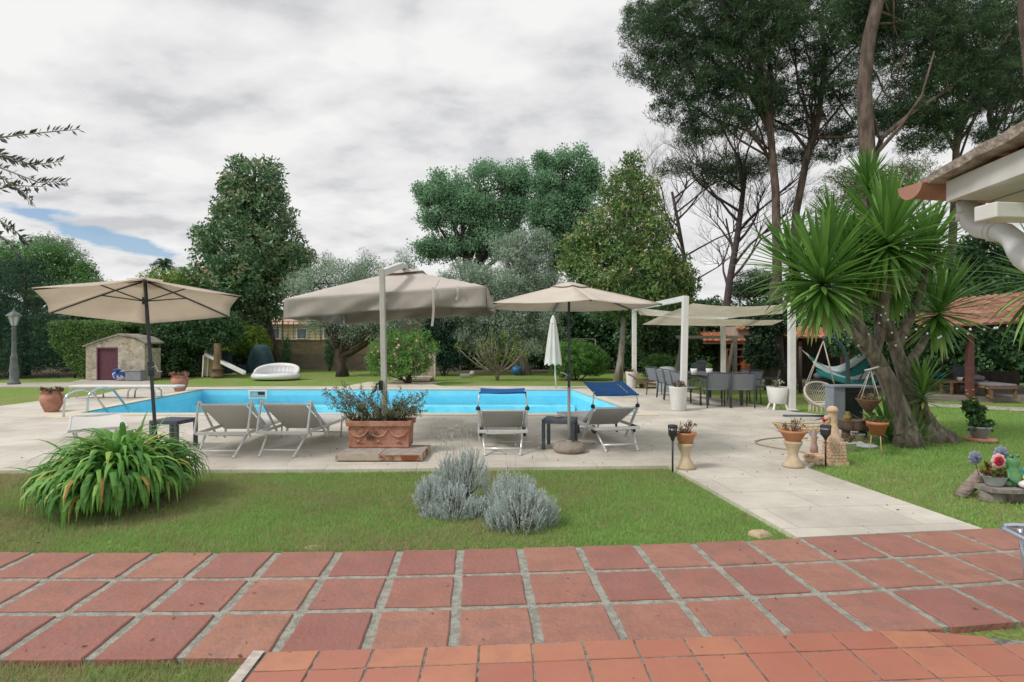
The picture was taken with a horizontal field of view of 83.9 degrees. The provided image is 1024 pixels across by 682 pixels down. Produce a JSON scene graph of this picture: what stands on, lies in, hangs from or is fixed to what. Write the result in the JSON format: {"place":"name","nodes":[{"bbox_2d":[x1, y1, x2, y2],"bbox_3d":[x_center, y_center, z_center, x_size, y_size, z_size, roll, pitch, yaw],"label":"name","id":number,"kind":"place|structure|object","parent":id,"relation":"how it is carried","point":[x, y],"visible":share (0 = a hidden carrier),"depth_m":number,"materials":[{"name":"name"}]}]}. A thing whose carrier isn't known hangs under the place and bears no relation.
{"place":"outdoors","nodes":[
{"label":"outdoors","id":0,"kind":"place"},
{"bbox_2d":[0,379,149,387],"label":"garden path","id":1,"kind":"structure","parent":0,"point":[80,382],"depth_m":21.61,"materials":[{"name":"concrete"}]},
{"bbox_2d":[5,308,22,383],"bbox_3d":[-18.579,0.170,21.254,0.540,2.860,0.468,0,0,0],"label":"street lamp","id":2,"kind":"object","parent":1,"relation":"on","point":[13,316],"visible":1,"depth_m":21.18,"materials":[{"name":"grey metal"}]},
{"bbox_2d":[0,365,235,377],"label":"soil bed","id":3,"kind":"object","parent":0,"point":[60,374],"visible":0.1,"depth_m":27.71,"materials":[{"name":"brown soil"}]},
{"bbox_2d":[0,248,53,378],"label":"spruce tree","id":4,"kind":"object","parent":3,"relation":"on","point":[4,342],"visible":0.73,"depth_m":25.31,"materials":[{"name":"green plant"}]},
{"bbox_2d":[0,258,82,378],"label":"spruce tree","id":5,"kind":"object","parent":3,"relation":"on","point":[25,285],"visible":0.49,"depth_m":26.70,"materials":[{"name":"green plant"}]},
{"bbox_2d":[0,235,103,350],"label":"willow tree","id":6,"kind":"object","parent":3,"relation":"on","point":[76,272],"visible":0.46,"depth_m":44.63,"materials":[{"name":"green plant"}]},
{"bbox_2d":[0,305,105,366],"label":"boundary hedge","id":7,"kind":"object","parent":3,"relation":"on","point":[71,316],"visible":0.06,"depth_m":35.65,"materials":[{"name":"green plant"}]},
{"bbox_2d":[27,231,112,319],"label":"sparse tree","id":8,"kind":"object","parent":3,"relation":"on","point":[47,238],"visible":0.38,"depth_m":49.88,"materials":[{"name":"green plant"}]},
{"bbox_2d":[136,267,235,371],"bbox_3d":[-17.789,-1.188,30.003,6.536,5.708,5.555,0,0,0],"label":"bamboo clump","id":9,"kind":"object","parent":3,"relation":"on","point":[174,276],"visible":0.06,"depth_m":29.40,"materials":[{"name":"green plant"}]},
{"bbox_2d":[0,656,241,681],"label":"grass","id":10,"kind":"structure","parent":0,"point":[111,673],"depth_m":2.79,"materials":[{"name":"plant"}]},
{"bbox_2d":[127,395,595,412],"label":"water","id":11,"kind":"structure","parent":0,"point":[379,406],"depth_m":16.13,"materials":[{"name":"liquid"}]},
{"bbox_2d":[0,465,792,553],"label":"grass","id":12,"kind":"structure","parent":0,"point":[622,488],"depth_m":5.22,"materials":[{"name":"plant"}]},
{"bbox_2d":[0,363,1023,681],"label":"lawn","id":13,"kind":"structure","parent":0,"point":[12,395],"depth_m":7.21,"materials":[{"name":"plant"}]},
{"bbox_2d":[0,123,84,261],"bbox_3d":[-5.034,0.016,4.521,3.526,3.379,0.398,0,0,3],"label":"olive tree","id":14,"kind":"object","parent":13,"relation":"on","point":[13,161],"visible":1,"depth_m":4.40,"materials":[{"name":"plant"}]},
{"bbox_2d":[46,319,150,378],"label":"clipped hedge","id":15,"kind":"object","parent":13,"relation":"on","point":[73,351],"visible":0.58,"depth_m":24.51,"materials":[{"name":"green plant"}]},
{"bbox_2d":[2,411,211,529],"bbox_3d":[-4.186,1.216,5.706,2.066,0.890,1.825,0,0,0],"label":"strap leaved clump","id":16,"kind":"object","parent":13,"relation":"on","point":[120,469],"visible":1,"depth_m":5.30,"materials":[{"name":"green plant"}]},
{"bbox_2d":[82,333,163,379],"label":"stone shed","id":17,"kind":"structure","parent":13,"relation":"on","point":[105,356],"depth_m":23.40,"materials":[{"name":"beige stone"}]},
{"bbox_2d":[98,349,115,379],"bbox_3d":[-16.630,0.931,23.470,0.848,1.317,0.050,0,0,0],"label":"door","id":18,"kind":"structure","parent":17,"relation":"in","point":[107,357],"depth_m":23.45,"materials":[{"name":"red paint"}]},
{"bbox_2d":[136,309,247,377],"bbox_3d":[-14.582,0.073,26.070,4.756,3.630,2.901,0,0,0],"label":"broad bush","id":19,"kind":"object","parent":13,"relation":"on","point":[188,341],"visible":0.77,"depth_m":25.37,"materials":[{"name":"green plant"}]},
{"bbox_2d":[221,316,273,364],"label":"lemon tree","id":20,"kind":"object","parent":13,"relation":"on","point":[254,336],"visible":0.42,"depth_m":28.60,"materials":[{"name":"green plant"}]},
{"bbox_2d":[176,152,319,362],"bbox_3d":[-14.294,-4.226,30.937,6.512,11.833,6.867,0,0,44],"label":"magnolia tree","id":21,"kind":"object","parent":13,"relation":"on","point":[255,264],"visible":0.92,"depth_m":29.85,"materials":[{"name":"green plant"}]},
{"bbox_2d":[237,344,274,373],"bbox_3d":[-12.460,0.870,27.998,1.695,1.440,0.996,0,0,0],"label":"covered swing","id":22,"kind":"object","parent":13,"relation":"on","point":[260,354],"visible":0.83,"depth_m":27.66,"materials":[{"name":"fabric"}]},
{"bbox_2d":[251,363,300,379],"bbox_3d":[-9.896,1.265,23.900,2.028,0.660,1.490,0,0,0],"label":"inflatable daybed","id":23,"kind":"object","parent":13,"relation":"on","point":[281,371],"visible":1,"depth_m":24.15,"materials":[{"name":"white plastic"}]},
{"bbox_2d":[257,316,421,339],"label":"neighbour house","id":24,"kind":"structure","parent":13,"relation":"on","point":[296,329],"depth_m":47.00,"materials":[{"name":"tile"}]},
{"bbox_2d":[276,247,431,376],"bbox_3d":[-7.135,-1.379,26.263,7.595,6.049,3.232,0,0,0],"label":"olive tree","id":25,"kind":"object","parent":13,"relation":"on","point":[340,336],"visible":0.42,"depth_m":26.05,"materials":[{"name":"green plant"}]},
{"bbox_2d":[363,327,440,383],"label":"pink flowering shrub","id":26,"kind":"object","parent":13,"relation":"on","point":[403,357],"visible":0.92,"depth_m":21.31,"materials":[{"name":"green plant"}]},
{"bbox_2d":[419,317,465,375],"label":"dark leafy bush","id":27,"kind":"object","parent":13,"relation":"on","point":[448,356],"visible":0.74,"depth_m":26.66,"materials":[{"name":"green plant"}]},
{"bbox_2d":[411,423,491,521],"bbox_3d":[-0.562,1.263,5.528,0.816,0.904,0.877,0,0,0],"label":"lavender bush","id":28,"kind":"object","parent":13,"relation":"on","point":[441,500],"visible":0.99,"depth_m":5.46,"materials":[{"name":"grey plant"}]},
{"bbox_2d":[0,386,982,538],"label":"pool deck","id":29,"kind":"structure","parent":13,"relation":"on","point":[751,480],"depth_m":8.17,"materials":[{"name":"concrete"}]},
{"bbox_2d":[39,390,63,411],"bbox_3d":[-10.411,1.365,12.887,0.457,0.470,0.457,0,0,45],"label":"terracotta urn","id":30,"kind":"object","parent":29,"relation":"on","point":[52,402],"visible":0.93,"depth_m":12.74,"materials":[{"name":"ceramic"}]},
{"bbox_2d":[67,413,127,439],"bbox_3d":[-6.522,1.425,8.959,0.710,0.355,1.930,0,0,-37],"label":"sun lounger","id":31,"kind":"object","parent":29,"relation":"on","point":[109,421],"visible":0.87,"depth_m":8.93,"materials":[{"name":"metal"}]},
{"bbox_2d":[67,385,184,398],"bbox_3d":[-10.836,1.421,16.000,3.072,0.362,0.420,0,0,0],"label":"diving board","id":32,"kind":"object","parent":29,"relation":"on","point":[78,387],"visible":0.83,"depth_m":15.84,"materials":[{"name":"white paint"}]},
{"bbox_2d":[32,277,238,438],"bbox_3d":[-4.981,0.368,7.728,2.529,2.465,2.227,0,0,0],"label":"parasol","id":33,"kind":"object","parent":29,"relation":"on","point":[146,301],"visible":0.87,"depth_m":7.90,"materials":[{"name":"beige fabric"}]},
{"bbox_2d":[149,417,197,444],"bbox_3d":[-5.089,1.386,8.578,0.460,0.428,0.455,0,0,8],"label":"side table","id":34,"kind":"object","parent":29,"relation":"on","point":[173,422],"visible":0.73,"depth_m":8.50,"materials":[{"name":"grey metal"}]},
{"bbox_2d":[193,401,282,457],"bbox_3d":[-4.086,1.228,8.818,0.772,0.765,2.137,0,0,-2],"label":"sun lounger","id":35,"kind":"object","parent":29,"relation":"on","point":[233,416],"visible":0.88,"depth_m":8.20,"materials":[{"name":"fabric"}]},
{"bbox_2d":[255,400,351,457],"bbox_3d":[-3.170,1.228,8.880,0.772,0.765,2.137,0,0,4],"label":"sun lounger","id":36,"kind":"object","parent":29,"relation":"on","point":[293,415],"visible":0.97,"depth_m":8.29,"materials":[{"name":"fabric"}]},
{"bbox_2d":[54,388,657,415],"bbox_3d":[-3.664,1.589,15.525,13.558,0.033,6.818,0,0,0],"label":"pool coping","id":37,"kind":"object","parent":29,"relation":"on","point":[640,412],"visible":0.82,"depth_m":13.88,"materials":[{"name":"stone"}]},
{"bbox_2d":[335,445,429,460],"bbox_3d":[-1.761,1.544,7.894,1.160,0.082,0.720,0,0,0],"label":"parasol base plate","id":38,"kind":"object","parent":29,"relation":"on","point":[415,452],"visible":0.78,"depth_m":7.55,"materials":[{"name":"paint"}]},
{"bbox_2d":[346,417,415,447],"bbox_3d":[-1.870,1.312,8.179,0.910,0.375,0.432,0,0,0],"label":"rectangular planter","id":39,"kind":"object","parent":38,"relation":"on","point":[396,434],"visible":0.99,"depth_m":7.99,"materials":[{"name":"ceramic"}]},
{"bbox_2d":[321,380,428,420],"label":"planter shrub","id":40,"kind":"object","parent":39,"relation":"on","point":[395,412],"visible":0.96,"depth_m":8.15,"materials":[{"name":"green plant"}]},
{"bbox_2d":[283,262,495,420],"bbox_3d":[-1.848,0.079,9.707,3.120,2.843,3.242,0,0,0],"label":"cantilever parasol","id":41,"kind":"object","parent":38,"relation":"on","point":[399,291],"visible":0.93,"depth_m":8.30,"materials":[{"name":"fabric"}]},
{"bbox_2d":[476,388,529,455],"bbox_3d":[-0.148,1.156,8.992,0.776,0.911,2.136,0,0,-1],"label":"sun lounger","id":42,"kind":"object","parent":29,"relation":"on","point":[504,418],"visible":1,"depth_m":8.26,"materials":[{"name":"fabric"}]},
{"bbox_2d":[544,315,561,388],"bbox_3d":[1.372,0.366,18.987,0.568,2.471,0.568,0,0,-34],"label":"folded parasol","id":43,"kind":"object","parent":29,"relation":"on","point":[553,354],"visible":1,"depth_m":18.85,"materials":[{"name":"white fabric"}]},
{"bbox_2d":[541,416,577,448],"bbox_3d":[0.723,1.381,8.578,0.480,0.438,0.475,0,0,14],"label":"side table","id":44,"kind":"object","parent":29,"relation":"on","point":[548,420],"visible":0.94,"depth_m":8.40,"materials":[{"name":"grey metal"}]},
{"bbox_2d":[487,279,661,453],"bbox_3d":[0.823,0.350,8.231,2.432,2.499,2.648,0,0,0],"label":"parasol","id":45,"kind":"object","parent":29,"relation":"on","point":[569,296],"visible":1,"depth_m":8.06,"materials":[{"name":"fabric"}]},
{"bbox_2d":[557,381,639,451],"bbox_3d":[1.378,1.125,9.279,0.777,0.973,2.136,0,0,-12],"label":"sun lounger","id":46,"kind":"object","parent":29,"relation":"on","point":[604,415],"visible":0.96,"depth_m":8.65,"materials":[{"name":"fabric"}]},
{"bbox_2d":[669,386,687,410],"bbox_3d":[3.832,1.325,13.135,0.430,0.550,0.426,0,0,0],"label":"planter","id":47,"kind":"object","parent":29,"relation":"on","point":[678,396],"visible":0.97,"depth_m":12.98,"materials":[{"name":"white paint"}]},
{"bbox_2d":[675,431,696,470],"bbox_3d":[2.179,1.373,7.156,0.270,0.455,0.268,0,0,0],"label":"pedestal planter","id":48,"kind":"object","parent":29,"relation":"on","point":[685,444],"visible":0.89,"depth_m":7.08,"materials":[{"name":"ceramic"}]},
{"bbox_2d":[632,296,798,410],"bbox_3d":[5.603,0.210,16.413,3.499,2.783,6.676,0,0,0],"label":"shade pergola","id":49,"kind":"object","parent":29,"relation":"on","point":[791,364],"visible":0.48,"depth_m":13.19,"materials":[{"name":"white paint"}]},
{"bbox_2d":[643,317,781,325],"bbox_3d":[6.267,-0.580,17.400,4.162,0.223,2.400,0,0,0],"label":"shade sail","id":50,"kind":"object","parent":49,"relation":"attached to","point":[677,321],"visible":0.94,"depth_m":16.90,"materials":[{"name":"fabric"}]},
{"bbox_2d":[662,303,785,316],"bbox_3d":[5.897,-0.761,14.700,3.380,0.262,2.600,0,0,0],"label":"shade sail","id":51,"kind":"object","parent":49,"relation":"attached to","point":[699,310],"visible":0.8,"depth_m":14.16,"materials":[{"name":"fabric"}]},
{"bbox_2d":[699,372,731,407],"bbox_3d":[4.930,1.175,13.822,0.571,0.854,0.605,0,0,0],"label":"dining chair","id":52,"kind":"object","parent":29,"relation":"on","point":[718,381],"visible":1,"depth_m":13.59,"materials":[{"name":"grey metal"}]},
{"bbox_2d":[724,372,755,407],"bbox_3d":[5.518,1.175,13.802,0.571,0.854,0.605,0,0,3],"label":"dining chair","id":53,"kind":"object","parent":29,"relation":"on","point":[743,381],"visible":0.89,"depth_m":13.56,"materials":[{"name":"grey metal"}]},
{"bbox_2d":[766,386,788,410],"bbox_3d":[6.206,1.339,13.308,0.490,0.538,0.483,0,0,0],"label":"planter","id":54,"kind":"object","parent":29,"relation":"on","point":[777,395],"visible":0.97,"depth_m":13.15,"materials":[{"name":"white paint"}]},
{"bbox_2d":[778,428,807,468],"bbox_3d":[3.575,1.366,7.247,0.334,0.469,0.331,0,0,0],"label":"pedestal planter","id":55,"kind":"object","parent":29,"relation":"on","point":[793,442],"visible":0.95,"depth_m":7.17,"materials":[{"name":"ceramic"}]},
{"bbox_2d":[783,336,848,420],"bbox_3d":[6.739,0.779,11.917,1.964,1.782,0.818,0,0,-14],"label":"hanging chair","id":56,"kind":"object","parent":29,"relation":"on","point":[820,404],"visible":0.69,"depth_m":12.01,"materials":[{"name":"wicker"}]},
{"bbox_2d":[822,384,872,425],"bbox_3d":[6.400,1.220,10.881,0.740,0.760,0.425,0,0,0],"label":"garden cabinet","id":57,"kind":"object","parent":29,"relation":"on","point":[841,398],"visible":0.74,"depth_m":10.83,"materials":[{"name":"grey laminate"}]},
{"bbox_2d":[454,327,530,379],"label":"pruned fig tree","id":58,"kind":"object","parent":13,"relation":"on","point":[492,364],"visible":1,"depth_m":23.39,"materials":[{"name":"green plant"}]},
{"bbox_2d":[430,225,571,374],"bbox_3d":[-0.720,-1.921,27.504,7.253,7.332,3.815,0,0,0],"label":"olive tree","id":59,"kind":"object","parent":13,"relation":"on","point":[518,280],"visible":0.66,"depth_m":26.96,"materials":[{"name":"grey plant"}]},
{"bbox_2d":[0,528,1023,664],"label":"terrace mortar","id":60,"kind":"object","parent":13,"relation":"on","point":[455,608],"visible":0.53,"depth_m":3.61,"materials":[{"name":"concrete"}]},
{"bbox_2d":[0,528,1023,666],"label":"tiled terrace","id":61,"kind":"structure","parent":60,"relation":"on","point":[65,639],"depth_m":3.58,"materials":[{"name":"tile"}]},
{"bbox_2d":[1000,523,1023,577],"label":"garden table","id":62,"kind":"object","parent":61,"relation":"on","point":[1018,533],"visible":1,"depth_m":3.57,"materials":[{"name":"grey metal"}]},
{"bbox_2d":[482,443,561,534],"bbox_3d":[0.089,1.313,5.068,0.705,0.733,0.677,0,0,0],"label":"lavender bush","id":63,"kind":"object","parent":13,"relation":"on","point":[515,504],"visible":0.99,"depth_m":4.97,"materials":[{"name":"grey plant"}]},
{"bbox_2d":[548,338,613,379],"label":"round bush","id":64,"kind":"object","parent":13,"relation":"on","point":[582,356],"visible":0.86,"depth_m":23.38,"materials":[{"name":"green plant"}]},
{"bbox_2d":[552,148,704,381],"bbox_3d":[4.355,-2.825,21.475,5.688,8.936,5.236,0,0,0],"label":"magnolia tree","id":65,"kind":"object","parent":13,"relation":"on","point":[662,274],"visible":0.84,"depth_m":20.66,"materials":[{"name":"green plant"}]},
{"bbox_2d":[241,631,1023,681],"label":"step mortar","id":66,"kind":"object","parent":13,"relation":"on","point":[1000,642],"visible":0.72,"depth_m":2.59,"materials":[{"name":"concrete"}]},
{"bbox_2d":[245,631,1023,681],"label":"porch step","id":67,"kind":"object","parent":66,"relation":"on","point":[781,659],"visible":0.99,"depth_m":2.56,"materials":[{"name":"tile"}]},
{"bbox_2d":[641,353,678,372],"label":"oleander bush","id":68,"kind":"object","parent":13,"relation":"on","point":[662,360],"visible":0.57,"depth_m":23.66,"materials":[{"name":"green plant"}]},
{"bbox_2d":[629,316,703,376],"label":"leafy shrub","id":69,"kind":"object","parent":13,"relation":"on","point":[656,339],"visible":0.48,"depth_m":25.51,"materials":[{"name":"green plant"}]},
{"bbox_2d":[675,336,741,372],"bbox_3d":[7.452,0.706,21.800,2.794,1.828,0.550,0,0,0],"label":"wooden swing frame","id":70,"kind":"object","parent":13,"relation":"on","point":[732,359],"visible":0.62,"depth_m":21.93,"materials":[{"name":"brown wood"}]},
{"bbox_2d":[613,0,815,280],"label":"umbrella pine","id":71,"kind":"object","parent":13,"relation":"on","point":[732,42],"visible":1,"depth_m":23.65,"materials":[{"name":"green plant"}]},
{"bbox_2d":[740,281,798,389],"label":"ivy covered tree","id":72,"kind":"object","parent":13,"relation":"on","point":[763,349],"visible":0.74,"depth_m":18.76,"materials":[{"name":"green plant"}]},
{"bbox_2d":[750,326,894,387],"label":"covered terrace","id":73,"kind":"structure","parent":13,"relation":"on","point":[812,350],"depth_m":23.02,"materials":[{"name":"white"}]},
{"bbox_2d":[802,406,848,466],"bbox_3d":[4.136,1.248,7.558,0.525,0.785,0.275,0,0,0],"label":"stone fountain","id":74,"kind":"object","parent":13,"relation":"on","point":[836,448],"visible":0.91,"depth_m":7.46,"materials":[{"name":"stone"}]},
{"bbox_2d":[738,0,919,324],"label":"umbrella pine","id":75,"kind":"object","parent":13,"relation":"on","point":[817,69],"visible":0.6,"depth_m":24.96,"materials":[{"name":"green plant"}]},
{"bbox_2d":[799,347,886,392],"bbox_3d":[10.185,0.886,17.500,2.700,1.428,0.800,0,0,0],"label":"hammock","id":76,"kind":"object","parent":13,"relation":"on","point":[838,376],"visible":0.62,"depth_m":17.51,"materials":[{"name":"teal fabric"}]},
{"bbox_2d":[729,144,1010,448],"bbox_3d":[5.849,-0.624,8.988,5.037,5.106,2.679,0,0,-14],"label":"yucca tree","id":77,"kind":"object","parent":13,"relation":"on","point":[881,269],"visible":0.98,"depth_m":8.77,"materials":[{"name":"green plant"}]},
{"bbox_2d":[823,285,944,383],"bbox_3d":[11.040,-0.005,16.988,3.542,3.353,2.029,0,0,0],"label":"ivy bush","id":78,"kind":"object","parent":13,"relation":"on","point":[848,344],"visible":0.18,"depth_m":16.77,"materials":[{"name":"green plant"}]},
{"bbox_2d":[811,0,1020,385],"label":"umbrella pine","id":79,"kind":"object","parent":13,"relation":"on","point":[872,26],"visible":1,"depth_m":20.12,"materials":[{"name":"green plant"}]},
{"bbox_2d":[808,401,1023,528],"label":"grass","id":80,"kind":"structure","parent":13,"relation":"on","point":[1019,435],"depth_m":7.42,"materials":[{"name":"plant"}]},
{"bbox_2d":[825,291,1023,401],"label":"tiled gazebo","id":81,"kind":"object","parent":13,"relation":"on","point":[1005,395],"visible":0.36,"depth_m":15.97,"materials":[{"name":"tile"}]},
{"bbox_2d":[950,365,1017,398],"bbox_3d":[12.981,1.103,15.725,0.666,0.815,1.659,0,0,6],"label":"teak lounger","id":82,"kind":"object","parent":81,"relation":"on","point":[959,371],"visible":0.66,"depth_m":15.55,"materials":[{"name":"wood"}]},
{"bbox_2d":[832,247,1023,382],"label":"boundary hedge","id":83,"kind":"object","parent":13,"relation":"on","point":[990,354],"visible":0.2,"depth_m":22.05,"materials":[{"name":"green plant"}]},
{"bbox_2d":[874,0,1023,355],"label":"umbrella pine","id":84,"kind":"object","parent":13,"relation":"on","point":[989,132],"visible":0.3,"depth_m":22.84,"materials":[{"name":"green plant"}]},
{"bbox_2d":[954,469,984,498],"bbox_3d":[4.836,1.515,6.003,0.399,0.320,0.140,0,0,-17],"label":"driftwood log","id":85,"kind":"object","parent":13,"relation":"on","point":[966,488],"visible":0.71,"depth_m":5.96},
{"bbox_2d":[961,426,998,443],"bbox_3d":[7.636,1.515,9.297,0.480,0.250,0.480,0,0,0],"label":"grey pot","id":86,"kind":"object","parent":13,"relation":"on","point":[980,434],"visible":0.94,"depth_m":9.19,"materials":[{"name":"ceramic"}]},
{"bbox_2d":[959,386,995,431],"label":"yellow flowered plant","id":87,"kind":"object","parent":86,"relation":"in","point":[973,409],"visible":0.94,"depth_m":9.27,"materials":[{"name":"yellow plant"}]},
{"bbox_2d":[941,231,1023,288],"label":"tall dark laurel","id":88,"kind":"object","parent":13,"relation":"on","point":[984,245],"visible":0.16,"depth_m":23.06,"materials":[{"name":"green plant"}]},
{"bbox_2d":[961,223,1023,349],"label":"yucca tree","id":89,"kind":"object","parent":13,"relation":"on","point":[1020,318],"visible":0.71,"depth_m":7.67,"materials":[{"name":"green plant"}]},
{"bbox_2d":[971,0,1023,257],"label":"umbrella pine","id":90,"kind":"object","parent":13,"relation":"on","point":[1008,109],"visible":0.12,"depth_m":24.43,"materials":[{"name":"green plant"}]},
{"bbox_2d":[974,483,1023,502],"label":"stacked slab","id":91,"kind":"structure","parent":13,"relation":"on","point":[986,492],"depth_m":5.76,"materials":[{"name":"grey stone"}]},
{"bbox_2d":[1004,454,1023,486],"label":"frog figurine","id":92,"kind":"object","parent":91,"relation":"on","point":[1015,474],"visible":0.88,"depth_m":5.81,"materials":[{"name":"green ceramic"}]},
{"bbox_2d":[0,0,1023,324],"label":"sky","id":93,"kind":"structure","parent":0,"point":[357,99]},
{"bbox_2d":[436,359,888,372],"bbox_3d":[26.118,1.630,56.413,79.530,0.001,54.704,0,0,0],"label":"soil bed","id":94,"kind":"object","parent":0,"point":[532,370],"visible":0.1,"depth_m":31.47,"materials":[{"name":"brown soil"}]},
{"bbox_2d":[190,340,460,369],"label":"boundary wall","id":95,"kind":"structure","parent":94,"relation":"on","point":[307,355],"depth_m":31.50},
{"bbox_2d":[405,156,533,365],"bbox_3d":[-2.629,-4.943,37.232,8.653,14.226,5.314,0,0,0],"label":"evergreen oak","id":96,"kind":"object","parent":94,"relation":"on","point":[468,205],"visible":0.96,"depth_m":36.37,"materials":[{"name":"green plant"}]},
{"bbox_2d":[430,311,617,369],"bbox_3d":[0.972,-0.378,33.305,12.141,4.970,2.971,0,0,0],"label":"boundary hedge","id":97,"kind":"object","parent":94,"relation":"on","point":[588,328],"visible":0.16,"depth_m":32.51,"materials":[{"name":"green plant"}]},
{"bbox_2d":[518,140,610,275],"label":"evergreen oak","id":98,"kind":"object","parent":94,"relation":"on","point":[557,202],"visible":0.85,"depth_m":35.31,"materials":[{"name":"green plant"}]},
{"bbox_2d":[611,292,768,371],"bbox_3d":[10.015,-0.573,31.288,9.126,5.242,2.959,0,0,0],"label":"boundary hedge","id":99,"kind":"object","parent":94,"relation":"on","point":[628,355],"visible":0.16,"depth_m":30.60,"materials":[{"name":"green plant"}]},
{"bbox_2d":[600,117,808,286],"bbox_3d":[10.548,-5.934,33.490,11.746,15.740,8.964,0,0,0],"label":"bare pine","id":100,"kind":"object","parent":94,"relation":"on","point":[664,171],"visible":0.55,"depth_m":32.90,"materials":[{"name":"brown plant"}]},
{"bbox_2d":[688,326,749,370],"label":"outbuilding","id":101,"kind":"structure","parent":94,"relation":"on","point":[736,331],"depth_m":28.39,"materials":[{"name":"orange tile"}]},
{"bbox_2d":[656,26,847,371],"bbox_3d":[11.992,-6.359,29.864,8.848,16.588,9.536,0,0,-45],"label":"bare pine","id":102,"kind":"object","parent":94,"relation":"on","point":[742,173],"visible":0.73,"depth_m":29.87,"materials":[{"name":"brown plant"}]},
{"bbox_2d":[724,266,783,303],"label":"umbrella pine","id":103,"kind":"object","parent":94,"relation":"on","point":[738,293],"visible":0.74,"depth_m":39.57,"materials":[{"name":"green plant"}]},
{"bbox_2d":[802,155,943,288],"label":"young pine","id":104,"kind":"object","parent":94,"relation":"on","point":[902,167],"visible":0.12,"depth_m":32.50,"materials":[{"name":"green plant"}]},
{"bbox_2d":[898,120,1023,272],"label":"house eave","id":105,"kind":"object","parent":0,"point":[990,171],"visible":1,"depth_m":2.93,"materials":[{"name":"white paint"}]},
{"label":"pool floor","id":106,"kind":"structure","parent":0,"visible":0},
{"bbox_2d":[80,389,633,412],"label":"pool wall","id":107,"kind":"structure","parent":106,"relation":"on","point":[171,401],"depth_m":18.44,"materials":[{"name":"tile"}]},
{"bbox_2d":[190,405,574,412],"bbox_3d":[-4.081,2.500,18.064,12.084,0.900,0.600,0,0,0],"label":"pool bench","id":108,"kind":"object","parent":106,"relation":"on","point":[471,409],"visible":0.14,"depth_m":17.76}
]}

